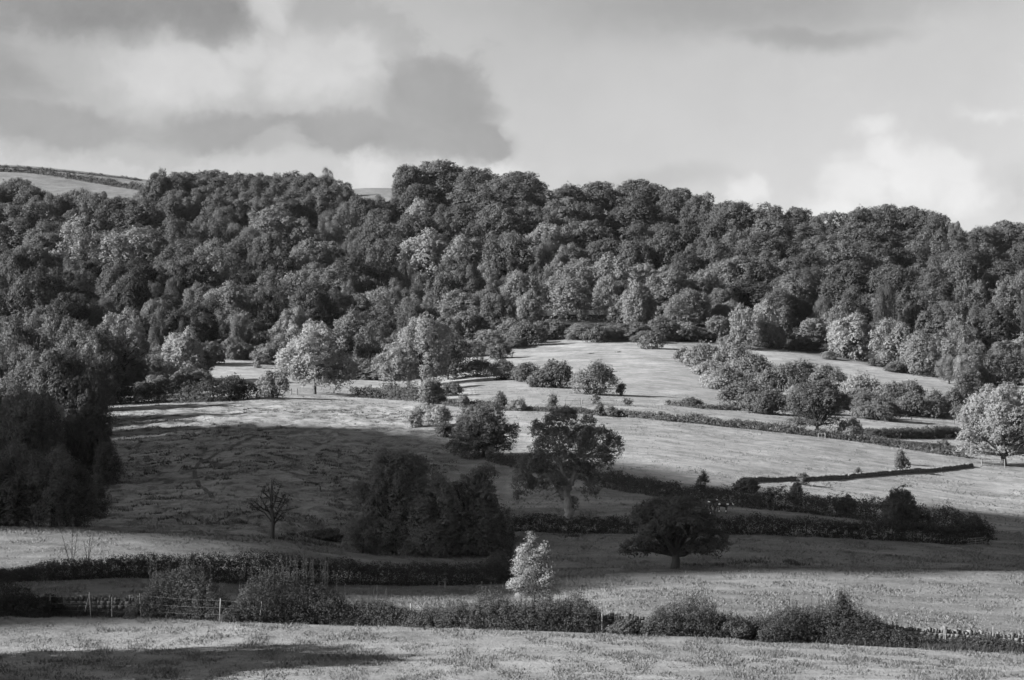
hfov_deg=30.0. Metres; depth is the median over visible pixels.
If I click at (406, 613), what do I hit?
bramble bank
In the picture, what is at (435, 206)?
beech tree
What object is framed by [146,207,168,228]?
ash tree
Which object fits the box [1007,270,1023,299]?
beech tree
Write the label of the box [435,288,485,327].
oak tree
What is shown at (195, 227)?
birch tree
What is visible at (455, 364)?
sycamore tree
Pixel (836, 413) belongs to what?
hawthorn bush
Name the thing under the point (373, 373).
hawthorn tree
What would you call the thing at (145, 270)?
ash tree
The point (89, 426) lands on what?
oak tree
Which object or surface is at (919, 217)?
beech tree
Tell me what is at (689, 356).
hawthorn bush
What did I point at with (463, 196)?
sycamore tree
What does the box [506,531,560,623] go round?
ash sapling
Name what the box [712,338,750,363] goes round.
hawthorn bush
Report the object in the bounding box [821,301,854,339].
hawthorn tree
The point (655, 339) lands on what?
hawthorn bush
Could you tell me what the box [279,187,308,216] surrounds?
oak tree
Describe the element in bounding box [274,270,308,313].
hawthorn tree
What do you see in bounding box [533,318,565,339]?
hawthorn tree
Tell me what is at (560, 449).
ash tree
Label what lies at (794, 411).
hawthorn bush
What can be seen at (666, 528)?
oak tree
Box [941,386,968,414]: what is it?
hawthorn bush
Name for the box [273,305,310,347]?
oak tree
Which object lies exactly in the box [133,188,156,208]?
birch tree
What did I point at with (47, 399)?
oak tree
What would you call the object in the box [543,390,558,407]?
hawthorn bush
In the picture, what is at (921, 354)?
sycamore tree
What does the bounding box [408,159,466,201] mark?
beech tree
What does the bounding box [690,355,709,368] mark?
hawthorn bush
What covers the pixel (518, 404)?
hawthorn bush
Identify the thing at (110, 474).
elm tree
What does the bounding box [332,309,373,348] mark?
oak tree
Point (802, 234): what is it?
sycamore tree
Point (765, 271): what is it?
beech tree
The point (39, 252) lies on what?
beech tree
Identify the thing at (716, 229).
oak tree
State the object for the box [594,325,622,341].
hawthorn tree
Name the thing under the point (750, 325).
ash tree
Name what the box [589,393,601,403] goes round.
hawthorn bush
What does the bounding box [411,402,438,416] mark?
hawthorn bush
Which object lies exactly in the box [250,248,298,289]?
sycamore tree
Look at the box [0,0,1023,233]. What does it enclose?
sky
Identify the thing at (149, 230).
sycamore tree
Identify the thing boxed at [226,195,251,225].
oak tree
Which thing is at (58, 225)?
oak tree
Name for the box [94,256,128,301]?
oak tree
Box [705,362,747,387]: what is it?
hawthorn bush
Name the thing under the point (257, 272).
oak tree
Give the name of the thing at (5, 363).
oak tree
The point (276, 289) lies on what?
ash tree
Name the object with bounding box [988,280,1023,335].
oak tree
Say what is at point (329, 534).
hawthorn bush
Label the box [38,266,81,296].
oak tree
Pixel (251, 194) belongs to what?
oak tree
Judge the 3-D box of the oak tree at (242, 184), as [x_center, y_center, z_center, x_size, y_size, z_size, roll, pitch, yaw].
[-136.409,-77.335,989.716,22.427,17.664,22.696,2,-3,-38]
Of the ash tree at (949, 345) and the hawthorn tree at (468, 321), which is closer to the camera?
the ash tree at (949, 345)
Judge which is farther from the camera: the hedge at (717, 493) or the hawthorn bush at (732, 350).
the hawthorn bush at (732, 350)
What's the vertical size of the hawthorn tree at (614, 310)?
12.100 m
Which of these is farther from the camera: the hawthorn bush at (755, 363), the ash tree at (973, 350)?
the ash tree at (973, 350)
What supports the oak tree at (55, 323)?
on the terrain at (644, 375)
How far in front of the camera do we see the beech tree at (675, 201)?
957.52 m
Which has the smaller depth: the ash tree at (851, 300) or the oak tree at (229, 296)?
the oak tree at (229, 296)
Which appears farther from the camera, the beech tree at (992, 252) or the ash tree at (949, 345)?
the beech tree at (992, 252)
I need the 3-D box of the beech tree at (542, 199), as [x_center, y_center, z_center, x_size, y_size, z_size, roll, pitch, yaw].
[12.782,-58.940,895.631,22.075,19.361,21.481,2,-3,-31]
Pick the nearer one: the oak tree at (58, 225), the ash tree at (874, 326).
the ash tree at (874, 326)
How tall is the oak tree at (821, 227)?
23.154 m
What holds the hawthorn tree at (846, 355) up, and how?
on the terrain at (644, 375)
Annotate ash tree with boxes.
[0,281,14,316]
[0,383,48,438]
[11,267,72,303]
[28,195,61,221]
[28,291,57,314]
[31,325,60,360]
[40,395,69,436]
[44,314,81,350]
[48,212,118,270]
[56,318,125,404]
[62,280,95,302]
[63,367,106,420]
[64,264,97,301]
[78,329,121,420]
[94,225,158,282]
[99,307,153,377]
[102,308,130,324]
[120,257,159,293]
[143,345,171,379]
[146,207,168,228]
[154,238,206,286]
[157,213,192,252]
[161,325,208,380]
[173,252,220,292]
[187,238,239,288]
[192,214,214,237]
[193,217,228,245]
[196,294,227,336]
[209,305,248,340]
[220,222,242,243]
[236,283,275,318]
[250,268,294,320]
[272,320,358,393]
[279,216,321,252]
[325,206,359,238]
[344,225,367,249]
[352,322,386,362]
[353,286,399,322]
[363,299,401,346]
[364,238,402,291]
[371,342,418,389]
[392,311,454,385]
[477,260,500,291]
[509,404,625,521]
[515,287,546,326]
[538,273,598,320]
[543,258,566,277]
[552,258,601,308]
[592,274,621,314]
[655,294,695,327]
[719,225,747,252]
[728,303,762,348]
[839,286,872,323]
[865,265,918,314]
[868,316,914,366]
[869,322,883,342]
[907,284,946,330]
[939,311,982,359]
[948,353,980,384]
[954,339,991,366]
[994,274,1023,320]
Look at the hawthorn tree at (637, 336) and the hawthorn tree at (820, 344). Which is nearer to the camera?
the hawthorn tree at (637, 336)
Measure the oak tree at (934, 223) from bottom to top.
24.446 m
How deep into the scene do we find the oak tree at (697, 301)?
656.85 m
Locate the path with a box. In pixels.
[192,435,256,497]
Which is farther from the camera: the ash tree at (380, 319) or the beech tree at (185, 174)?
the beech tree at (185, 174)
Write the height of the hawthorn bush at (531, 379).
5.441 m
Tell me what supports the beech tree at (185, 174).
on the terrain at (644, 375)
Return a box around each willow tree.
[347,445,433,555]
[396,471,463,558]
[448,461,516,557]
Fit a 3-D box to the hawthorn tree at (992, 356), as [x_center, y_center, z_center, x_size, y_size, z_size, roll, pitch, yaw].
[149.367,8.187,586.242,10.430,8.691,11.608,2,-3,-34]
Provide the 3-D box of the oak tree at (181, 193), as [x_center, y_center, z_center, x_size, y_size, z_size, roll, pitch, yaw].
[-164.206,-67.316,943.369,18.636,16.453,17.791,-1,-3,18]
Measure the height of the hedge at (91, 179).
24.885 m
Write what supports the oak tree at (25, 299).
on the terrain at (644, 375)
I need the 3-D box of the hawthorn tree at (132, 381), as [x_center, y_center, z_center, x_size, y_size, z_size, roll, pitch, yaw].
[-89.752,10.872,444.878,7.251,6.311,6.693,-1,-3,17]
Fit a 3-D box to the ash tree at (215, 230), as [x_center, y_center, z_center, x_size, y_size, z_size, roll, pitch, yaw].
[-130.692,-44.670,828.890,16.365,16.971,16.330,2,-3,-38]
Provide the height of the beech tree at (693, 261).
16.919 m
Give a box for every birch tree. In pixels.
[11,273,26,285]
[62,254,79,278]
[97,296,119,311]
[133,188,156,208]
[147,309,169,362]
[148,280,164,298]
[165,277,183,305]
[170,317,189,355]
[181,222,201,241]
[185,237,206,261]
[209,206,237,230]
[229,313,251,343]
[235,223,262,257]
[244,249,264,272]
[245,170,264,190]
[317,165,336,191]
[317,209,338,236]
[321,220,344,248]
[326,196,347,221]
[341,279,356,298]
[342,240,356,257]
[345,239,363,264]
[382,277,410,314]
[394,248,414,292]
[395,295,427,340]
[409,271,432,304]
[420,294,432,308]
[497,275,510,293]
[534,229,555,275]
[800,263,820,308]
[811,295,833,322]
[872,284,896,326]
[934,355,956,383]
[953,321,971,342]
[967,304,985,338]
[1017,290,1023,332]
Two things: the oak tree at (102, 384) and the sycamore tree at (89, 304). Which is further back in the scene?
the sycamore tree at (89, 304)
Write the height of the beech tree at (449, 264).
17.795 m
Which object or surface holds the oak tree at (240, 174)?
on the terrain at (644, 375)
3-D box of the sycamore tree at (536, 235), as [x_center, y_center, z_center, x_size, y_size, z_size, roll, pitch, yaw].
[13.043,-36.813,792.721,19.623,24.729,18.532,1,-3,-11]
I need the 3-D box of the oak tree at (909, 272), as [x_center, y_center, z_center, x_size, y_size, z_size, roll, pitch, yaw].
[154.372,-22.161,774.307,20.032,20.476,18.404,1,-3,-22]
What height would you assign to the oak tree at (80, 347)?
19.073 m
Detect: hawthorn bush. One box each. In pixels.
[215,372,247,399]
[252,356,261,367]
[253,367,292,397]
[298,527,347,541]
[406,411,423,427]
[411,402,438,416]
[416,374,446,404]
[423,404,452,425]
[434,421,454,437]
[441,380,463,395]
[457,394,470,407]
[460,357,493,377]
[485,343,515,359]
[486,357,518,380]
[492,391,507,409]
[503,320,547,345]
[507,396,527,410]
[509,361,539,381]
[525,371,554,387]
[534,358,574,387]
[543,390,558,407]
[568,357,620,395]
[579,325,609,342]
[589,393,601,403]
[594,400,603,415]
[604,405,620,416]
[616,381,626,395]
[621,397,633,405]
[637,329,667,348]
[672,345,689,362]
[680,397,704,404]
[681,347,690,361]
[682,349,712,367]
[684,340,722,366]
[688,362,716,374]
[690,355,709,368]
[696,359,722,373]
[696,469,710,484]
[698,370,716,383]
[700,373,737,389]
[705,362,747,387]
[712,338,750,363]
[715,377,770,405]
[717,381,744,399]
[722,357,740,366]
[728,348,780,374]
[731,476,761,492]
[737,387,795,415]
[740,370,757,382]
[743,385,782,396]
[753,361,808,394]
[780,385,800,398]
[788,406,807,414]
[789,358,819,382]
[789,478,803,497]
[797,472,810,485]
[809,363,847,387]
[829,403,845,414]
[836,417,864,440]
[837,495,855,515]
[838,370,880,396]
[846,397,905,421]
[847,393,861,409]
[849,393,873,417]
[851,388,884,407]
[853,467,862,472]
[871,395,897,421]
[872,380,906,400]
[881,484,920,530]
[893,451,910,468]
[894,447,906,458]
[896,389,923,413]
[896,390,931,416]
[896,396,923,416]
[900,379,926,396]
[916,400,951,418]
[923,387,951,417]
[936,438,950,446]
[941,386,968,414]
[949,402,970,419]
[952,368,990,401]
[969,512,981,524]
[973,356,1017,387]
[1000,348,1023,385]
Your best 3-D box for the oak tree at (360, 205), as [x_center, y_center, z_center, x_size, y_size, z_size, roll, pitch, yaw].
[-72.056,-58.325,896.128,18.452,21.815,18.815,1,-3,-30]
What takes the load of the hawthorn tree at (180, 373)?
on the terrain at (644, 375)
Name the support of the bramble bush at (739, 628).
on the terrain at (644, 375)
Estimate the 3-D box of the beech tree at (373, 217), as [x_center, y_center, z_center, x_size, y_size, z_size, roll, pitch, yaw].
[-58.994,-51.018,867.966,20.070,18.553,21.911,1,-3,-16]
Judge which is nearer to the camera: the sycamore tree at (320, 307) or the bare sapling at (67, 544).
the bare sapling at (67, 544)
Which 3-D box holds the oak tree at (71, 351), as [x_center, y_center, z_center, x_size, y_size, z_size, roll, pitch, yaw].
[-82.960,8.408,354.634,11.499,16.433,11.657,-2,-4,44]
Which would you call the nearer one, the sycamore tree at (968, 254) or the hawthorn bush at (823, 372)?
the hawthorn bush at (823, 372)
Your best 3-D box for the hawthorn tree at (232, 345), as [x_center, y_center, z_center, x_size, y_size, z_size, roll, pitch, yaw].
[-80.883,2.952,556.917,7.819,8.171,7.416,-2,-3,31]
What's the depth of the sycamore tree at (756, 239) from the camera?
796.24 m
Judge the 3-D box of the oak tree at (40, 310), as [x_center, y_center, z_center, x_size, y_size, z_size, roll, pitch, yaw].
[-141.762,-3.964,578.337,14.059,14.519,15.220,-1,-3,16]
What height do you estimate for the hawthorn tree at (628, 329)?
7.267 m
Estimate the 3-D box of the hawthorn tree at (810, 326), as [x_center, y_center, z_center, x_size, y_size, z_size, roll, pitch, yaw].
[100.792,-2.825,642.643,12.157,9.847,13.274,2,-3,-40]
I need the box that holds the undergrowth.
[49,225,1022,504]
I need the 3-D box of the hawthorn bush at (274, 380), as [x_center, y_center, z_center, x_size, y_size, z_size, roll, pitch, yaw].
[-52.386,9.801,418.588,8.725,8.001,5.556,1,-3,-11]
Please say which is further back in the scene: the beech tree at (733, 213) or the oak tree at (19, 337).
the beech tree at (733, 213)
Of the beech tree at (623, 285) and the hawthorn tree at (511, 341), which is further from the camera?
the beech tree at (623, 285)
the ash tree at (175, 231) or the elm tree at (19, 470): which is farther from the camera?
the ash tree at (175, 231)
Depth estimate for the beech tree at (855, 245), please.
834.33 m
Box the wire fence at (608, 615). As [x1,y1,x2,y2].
[18,587,1023,641]
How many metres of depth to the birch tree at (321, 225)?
875.40 m
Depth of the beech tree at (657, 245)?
775.09 m
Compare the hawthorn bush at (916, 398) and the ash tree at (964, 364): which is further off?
the ash tree at (964, 364)
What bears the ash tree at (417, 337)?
on the terrain at (644, 375)
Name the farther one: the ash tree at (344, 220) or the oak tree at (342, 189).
the oak tree at (342, 189)
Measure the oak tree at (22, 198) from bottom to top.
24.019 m
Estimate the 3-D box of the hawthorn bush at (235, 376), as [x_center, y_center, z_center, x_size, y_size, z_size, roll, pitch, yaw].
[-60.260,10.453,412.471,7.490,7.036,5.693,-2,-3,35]
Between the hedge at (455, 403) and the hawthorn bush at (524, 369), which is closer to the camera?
the hedge at (455, 403)
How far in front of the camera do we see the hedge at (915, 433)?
392.75 m
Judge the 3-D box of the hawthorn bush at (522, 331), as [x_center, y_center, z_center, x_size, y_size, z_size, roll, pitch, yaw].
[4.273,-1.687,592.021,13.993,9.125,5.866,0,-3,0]
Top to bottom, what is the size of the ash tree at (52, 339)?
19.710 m
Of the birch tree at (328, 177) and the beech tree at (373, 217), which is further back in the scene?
the birch tree at (328, 177)
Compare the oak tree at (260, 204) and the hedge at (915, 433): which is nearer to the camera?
the hedge at (915, 433)
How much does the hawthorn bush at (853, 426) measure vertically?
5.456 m
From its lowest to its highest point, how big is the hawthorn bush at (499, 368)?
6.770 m
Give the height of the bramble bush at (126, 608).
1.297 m
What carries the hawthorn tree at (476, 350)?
on the terrain at (644, 375)
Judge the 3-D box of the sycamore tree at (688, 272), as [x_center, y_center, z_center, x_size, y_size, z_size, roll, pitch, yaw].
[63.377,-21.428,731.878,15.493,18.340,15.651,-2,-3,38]
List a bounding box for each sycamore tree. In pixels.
[22,219,63,264]
[23,232,74,274]
[78,293,99,324]
[87,191,109,221]
[111,197,167,236]
[112,225,172,263]
[120,309,163,356]
[143,293,181,311]
[175,303,205,335]
[199,192,229,225]
[214,237,259,273]
[228,269,259,289]
[246,204,299,249]
[247,175,282,193]
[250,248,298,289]
[269,194,300,217]
[281,170,300,178]
[283,248,315,274]
[287,278,340,328]
[307,263,354,293]
[326,253,378,288]
[365,194,392,219]
[370,233,416,274]
[389,212,439,242]
[405,196,433,217]
[427,332,471,379]
[445,179,489,223]
[467,186,511,233]
[477,172,534,208]
[520,222,566,268]
[573,202,606,225]
[581,219,614,238]
[608,192,665,239]
[650,264,670,295]
[661,260,694,295]
[687,268,725,309]
[727,278,776,312]
[730,245,762,258]
[733,230,789,258]
[755,250,782,265]
[761,234,806,258]
[766,274,798,289]
[773,269,816,322]
[776,250,832,298]
[780,222,818,248]
[801,234,842,251]
[809,252,842,300]
[855,294,890,323]
[861,252,892,271]
[903,328,940,376]
[909,261,946,290]
[937,241,990,270]
[938,248,989,274]
[946,221,968,247]
[974,300,1020,350]
[985,259,1022,281]
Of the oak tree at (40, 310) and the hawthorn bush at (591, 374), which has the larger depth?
the oak tree at (40, 310)
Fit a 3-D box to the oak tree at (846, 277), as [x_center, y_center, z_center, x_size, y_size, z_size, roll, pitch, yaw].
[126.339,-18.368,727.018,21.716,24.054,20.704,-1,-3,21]
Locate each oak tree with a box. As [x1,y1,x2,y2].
[0,186,11,203]
[0,200,42,247]
[0,214,32,249]
[0,244,37,289]
[0,246,12,251]
[0,249,8,273]
[0,274,10,290]
[0,313,26,343]
[0,317,52,381]
[0,341,21,397]
[0,344,51,401]
[0,389,21,409]
[0,397,57,499]
[1,274,49,320]
[2,378,38,407]
[5,387,67,460]
[12,182,50,205]
[21,304,58,319]
[21,309,68,329]
[28,344,87,439]
[32,263,53,292]
[35,309,80,347]
[36,341,82,386]
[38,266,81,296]
[41,191,70,216]
[45,219,109,263]
[56,406,91,465]
[61,329,116,409]
[62,187,86,210]
[65,399,112,474]
[74,190,95,219]
[78,257,106,287]
[79,366,110,417]
[83,304,119,330]
[90,321,128,393]
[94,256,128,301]
[105,272,152,306]
[111,268,154,316]
[140,167,172,207]
[148,302,192,350]
[150,259,189,294]
[156,194,189,227]
[162,188,197,210]
[167,172,191,192]
[167,348,216,379]
[178,173,220,193]
[180,195,204,223]
[181,279,215,315]
[185,309,219,344]
[191,185,216,206]
[201,280,255,319]
[203,237,225,260]
[206,172,246,193]
[208,185,242,200]
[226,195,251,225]
[231,170,245,177]
[231,173,255,197]
[236,186,263,202]
[247,195,275,224]
[249,268,281,296]
[250,290,280,329]
[251,230,282,262]
[261,187,291,201]
[263,172,280,181]
[264,176,292,193]
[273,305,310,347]
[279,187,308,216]
[282,174,314,198]
[296,192,320,226]
[299,172,321,184]
[299,176,330,195]
[306,182,338,225]
[317,329,354,357]
[330,180,357,200]
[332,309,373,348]
[339,192,375,230]
[340,273,381,298]
[380,195,405,220]
[380,331,410,356]
[392,292,424,325]
[396,226,450,284]
[423,270,462,320]
[427,313,464,340]
[432,202,461,230]
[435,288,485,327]
[440,232,490,274]
[442,397,519,459]
[445,234,491,261]
[474,283,508,324]
[476,232,538,287]
[479,290,517,330]
[486,232,512,247]
[487,177,540,217]
[499,267,542,317]
[503,205,542,228]
[527,259,545,296]
[536,266,562,306]
[543,180,593,213]
[554,242,590,263]
[591,251,633,297]
[608,233,623,249]
[616,494,730,568]
[617,223,654,243]
[620,277,658,323]
[623,262,656,283]
[645,266,696,313]
[649,224,695,250]
[675,286,712,324]
[679,192,717,221]
[692,215,736,252]
[703,251,756,295]
[710,299,743,324]
[742,216,791,240]
[746,201,790,228]
[748,300,784,348]
[772,256,804,277]
[776,304,797,337]
[781,379,854,433]
[807,210,844,242]
[815,260,872,312]
[824,312,875,360]
[839,206,883,229]
[876,230,915,249]
[880,261,917,280]
[891,290,930,333]
[905,228,954,256]
[921,211,950,242]
[932,300,968,314]
[951,276,996,325]
[953,380,1023,465]
[964,225,995,250]
[984,226,1009,256]
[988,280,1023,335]
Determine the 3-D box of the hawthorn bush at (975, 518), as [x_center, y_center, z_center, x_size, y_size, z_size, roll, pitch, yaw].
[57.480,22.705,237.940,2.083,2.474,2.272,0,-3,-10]
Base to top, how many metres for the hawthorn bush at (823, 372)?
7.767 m
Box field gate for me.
[981,459,1004,467]
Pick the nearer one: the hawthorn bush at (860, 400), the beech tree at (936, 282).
the hawthorn bush at (860, 400)
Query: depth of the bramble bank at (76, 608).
117.00 m
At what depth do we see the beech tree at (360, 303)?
648.55 m
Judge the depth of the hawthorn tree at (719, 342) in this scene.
597.24 m
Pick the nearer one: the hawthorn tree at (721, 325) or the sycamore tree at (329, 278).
the hawthorn tree at (721, 325)
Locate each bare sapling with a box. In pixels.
[59,522,77,563]
[83,525,94,561]
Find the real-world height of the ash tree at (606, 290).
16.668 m
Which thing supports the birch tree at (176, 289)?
on the terrain at (644, 375)
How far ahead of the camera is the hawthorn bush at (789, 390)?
461.51 m
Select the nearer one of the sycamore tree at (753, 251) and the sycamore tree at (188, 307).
the sycamore tree at (188, 307)
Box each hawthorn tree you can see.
[121,374,142,394]
[126,353,149,381]
[129,381,155,397]
[144,374,170,390]
[151,377,170,389]
[167,378,196,391]
[169,365,199,385]
[183,368,213,388]
[201,341,227,363]
[205,339,226,355]
[221,336,246,359]
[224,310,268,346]
[230,342,258,358]
[247,478,298,537]
[249,342,283,363]
[258,354,278,364]
[265,324,291,348]
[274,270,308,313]
[288,329,315,350]
[332,355,377,379]
[354,359,375,379]
[363,361,391,380]
[451,310,483,335]
[458,339,489,356]
[466,328,506,346]
[482,337,503,348]
[494,317,541,339]
[503,336,527,348]
[528,332,547,342]
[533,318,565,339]
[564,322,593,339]
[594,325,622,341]
[601,294,629,322]
[613,321,647,339]
[629,330,652,341]
[644,314,679,341]
[669,321,702,341]
[696,328,708,339]
[705,314,734,339]
[717,336,739,347]
[720,335,744,346]
[750,340,770,346]
[768,327,787,347]
[787,339,801,349]
[791,317,829,340]
[792,336,821,350]
[800,334,824,349]
[820,351,838,359]
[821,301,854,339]
[839,342,851,358]
[866,355,886,366]
[869,324,908,353]
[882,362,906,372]
[898,357,911,371]
[928,334,946,357]
[981,352,1005,362]
[990,339,1022,357]
[1012,332,1023,356]
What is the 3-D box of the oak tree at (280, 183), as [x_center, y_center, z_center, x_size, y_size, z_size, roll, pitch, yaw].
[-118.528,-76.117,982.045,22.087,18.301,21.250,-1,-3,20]
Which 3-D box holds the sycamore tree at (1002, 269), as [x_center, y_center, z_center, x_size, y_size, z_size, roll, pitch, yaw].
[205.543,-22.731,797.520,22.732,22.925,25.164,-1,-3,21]
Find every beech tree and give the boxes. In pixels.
[0,177,41,200]
[0,202,23,213]
[0,205,15,218]
[12,242,53,270]
[35,215,91,229]
[48,292,91,324]
[61,208,97,230]
[86,217,116,247]
[90,196,138,228]
[102,227,127,258]
[128,240,170,269]
[140,297,171,331]
[171,171,200,189]
[193,169,228,178]
[290,238,333,266]
[296,262,328,284]
[312,288,351,329]
[321,240,345,266]
[334,293,376,333]
[350,223,408,263]
[363,207,400,227]
[391,163,426,200]
[395,182,442,220]
[405,305,441,345]
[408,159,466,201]
[417,216,456,258]
[420,202,438,217]
[433,254,471,276]
[442,202,485,234]
[452,263,486,295]
[455,166,499,198]
[462,218,499,240]
[474,202,528,238]
[493,171,549,197]
[499,230,522,238]
[525,212,564,235]
[533,196,592,223]
[534,193,554,212]
[555,220,611,261]
[559,218,578,235]
[566,258,596,294]
[581,181,623,220]
[584,237,622,263]
[604,207,637,237]
[605,280,634,308]
[612,238,653,275]
[613,178,668,208]
[644,235,687,273]
[646,222,675,238]
[656,187,697,226]
[668,250,704,275]
[674,217,707,242]
[685,236,728,264]
[699,244,733,278]
[707,287,740,317]
[708,199,758,237]
[729,255,783,303]
[757,289,801,324]
[778,206,813,238]
[817,240,867,266]
[832,221,899,246]
[837,259,873,293]
[851,241,872,257]
[857,241,908,264]
[867,203,907,235]
[867,266,911,298]
[887,205,934,239]
[892,245,936,269]
[910,272,958,302]
[913,303,972,343]
[926,251,959,269]
[933,254,990,296]
[969,242,1002,262]
[975,272,1005,298]
[983,258,1017,268]
[985,219,1023,257]
[1001,241,1023,268]
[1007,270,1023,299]
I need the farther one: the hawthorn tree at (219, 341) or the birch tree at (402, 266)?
the birch tree at (402, 266)
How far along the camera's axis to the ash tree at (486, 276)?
734.24 m
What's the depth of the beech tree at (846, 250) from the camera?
787.86 m
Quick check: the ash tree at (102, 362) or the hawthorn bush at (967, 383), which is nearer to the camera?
the ash tree at (102, 362)
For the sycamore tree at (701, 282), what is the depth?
699.47 m
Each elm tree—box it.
[0,441,47,526]
[0,453,21,525]
[18,442,89,526]
[58,460,101,527]
[82,472,111,517]
[92,439,126,484]
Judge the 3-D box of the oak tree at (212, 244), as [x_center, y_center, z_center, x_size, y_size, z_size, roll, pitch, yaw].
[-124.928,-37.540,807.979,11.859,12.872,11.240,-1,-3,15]
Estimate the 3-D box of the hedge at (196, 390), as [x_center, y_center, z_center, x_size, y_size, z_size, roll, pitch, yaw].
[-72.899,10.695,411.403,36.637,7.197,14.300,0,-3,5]
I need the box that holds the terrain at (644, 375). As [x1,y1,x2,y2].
[0,165,1023,679]
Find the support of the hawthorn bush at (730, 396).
on the terrain at (644, 375)
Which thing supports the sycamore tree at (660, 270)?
on the terrain at (644, 375)
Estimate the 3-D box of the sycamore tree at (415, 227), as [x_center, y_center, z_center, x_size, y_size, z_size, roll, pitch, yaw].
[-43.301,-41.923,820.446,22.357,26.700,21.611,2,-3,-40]
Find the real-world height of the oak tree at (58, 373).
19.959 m
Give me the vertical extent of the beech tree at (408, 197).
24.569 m
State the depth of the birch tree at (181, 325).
530.49 m
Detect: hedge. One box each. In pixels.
[0,165,142,180]
[0,166,146,189]
[0,550,513,585]
[110,372,262,403]
[350,380,449,402]
[442,399,493,407]
[485,451,615,483]
[487,524,518,580]
[491,511,993,544]
[501,404,969,458]
[599,469,996,539]
[663,399,755,410]
[861,424,966,438]
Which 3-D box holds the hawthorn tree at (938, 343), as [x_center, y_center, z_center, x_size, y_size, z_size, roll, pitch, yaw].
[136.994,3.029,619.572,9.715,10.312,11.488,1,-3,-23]
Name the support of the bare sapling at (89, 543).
on the terrain at (644, 375)
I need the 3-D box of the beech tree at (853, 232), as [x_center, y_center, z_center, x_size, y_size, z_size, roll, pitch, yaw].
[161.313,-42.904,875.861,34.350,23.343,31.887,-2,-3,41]
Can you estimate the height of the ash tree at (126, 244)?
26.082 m
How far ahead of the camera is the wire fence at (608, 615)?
116.34 m
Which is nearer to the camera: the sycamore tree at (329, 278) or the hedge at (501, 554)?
the hedge at (501, 554)
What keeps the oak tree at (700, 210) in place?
on the terrain at (644, 375)
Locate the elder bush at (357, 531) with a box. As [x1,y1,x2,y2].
[340,512,382,553]
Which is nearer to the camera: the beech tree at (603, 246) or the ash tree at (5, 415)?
the ash tree at (5, 415)
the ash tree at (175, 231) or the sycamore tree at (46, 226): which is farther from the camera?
the ash tree at (175, 231)
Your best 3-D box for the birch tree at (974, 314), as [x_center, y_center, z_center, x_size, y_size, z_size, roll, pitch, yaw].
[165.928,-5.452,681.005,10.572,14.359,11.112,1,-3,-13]
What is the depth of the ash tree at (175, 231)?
821.69 m
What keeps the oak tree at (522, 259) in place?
on the terrain at (644, 375)
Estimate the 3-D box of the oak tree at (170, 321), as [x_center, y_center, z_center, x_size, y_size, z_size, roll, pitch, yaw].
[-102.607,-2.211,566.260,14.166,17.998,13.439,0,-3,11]
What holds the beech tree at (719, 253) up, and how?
on the terrain at (644, 375)
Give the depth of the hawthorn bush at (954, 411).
444.93 m
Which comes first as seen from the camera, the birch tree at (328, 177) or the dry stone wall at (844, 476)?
the dry stone wall at (844, 476)
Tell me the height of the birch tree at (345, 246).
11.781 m
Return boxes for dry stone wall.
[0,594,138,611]
[600,612,661,625]
[739,463,972,481]
[884,624,1023,645]
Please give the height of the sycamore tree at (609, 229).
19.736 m
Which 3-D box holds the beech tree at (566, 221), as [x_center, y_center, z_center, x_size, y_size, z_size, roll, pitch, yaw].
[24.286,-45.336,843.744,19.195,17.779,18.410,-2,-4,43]
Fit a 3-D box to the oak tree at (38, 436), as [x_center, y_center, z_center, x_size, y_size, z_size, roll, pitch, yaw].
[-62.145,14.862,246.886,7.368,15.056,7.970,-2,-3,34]
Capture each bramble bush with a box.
[0,571,51,617]
[31,589,67,613]
[123,601,156,613]
[124,553,237,621]
[148,553,165,609]
[218,553,367,625]
[338,585,408,625]
[399,595,488,628]
[465,581,527,629]
[500,574,567,630]
[540,574,610,632]
[603,615,644,634]
[637,587,747,638]
[712,609,756,640]
[749,618,769,639]
[756,586,896,642]
[760,593,821,642]
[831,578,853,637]
[848,616,901,644]
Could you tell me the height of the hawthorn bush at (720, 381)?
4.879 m
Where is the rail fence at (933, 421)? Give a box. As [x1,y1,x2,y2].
[911,416,954,424]
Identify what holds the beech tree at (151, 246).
on the terrain at (644, 375)
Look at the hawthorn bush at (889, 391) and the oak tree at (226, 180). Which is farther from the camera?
the oak tree at (226, 180)
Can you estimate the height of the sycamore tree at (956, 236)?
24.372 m
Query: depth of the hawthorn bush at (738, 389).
436.98 m
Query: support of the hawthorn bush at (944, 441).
on the terrain at (644, 375)
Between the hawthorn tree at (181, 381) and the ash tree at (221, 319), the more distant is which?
the ash tree at (221, 319)
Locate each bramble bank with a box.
[0,587,123,616]
[131,587,611,632]
[639,606,916,647]
[891,626,1023,652]
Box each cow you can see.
[701,499,719,511]
[702,501,712,512]
[712,502,733,513]
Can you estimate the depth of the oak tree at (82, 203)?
880.12 m
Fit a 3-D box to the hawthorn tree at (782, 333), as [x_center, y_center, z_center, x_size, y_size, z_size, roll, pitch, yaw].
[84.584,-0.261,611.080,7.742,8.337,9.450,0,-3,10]
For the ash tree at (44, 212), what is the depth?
865.11 m
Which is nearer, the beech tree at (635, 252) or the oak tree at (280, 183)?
the beech tree at (635, 252)
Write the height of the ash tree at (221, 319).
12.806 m
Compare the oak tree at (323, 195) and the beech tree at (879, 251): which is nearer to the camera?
the beech tree at (879, 251)
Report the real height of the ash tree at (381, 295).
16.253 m

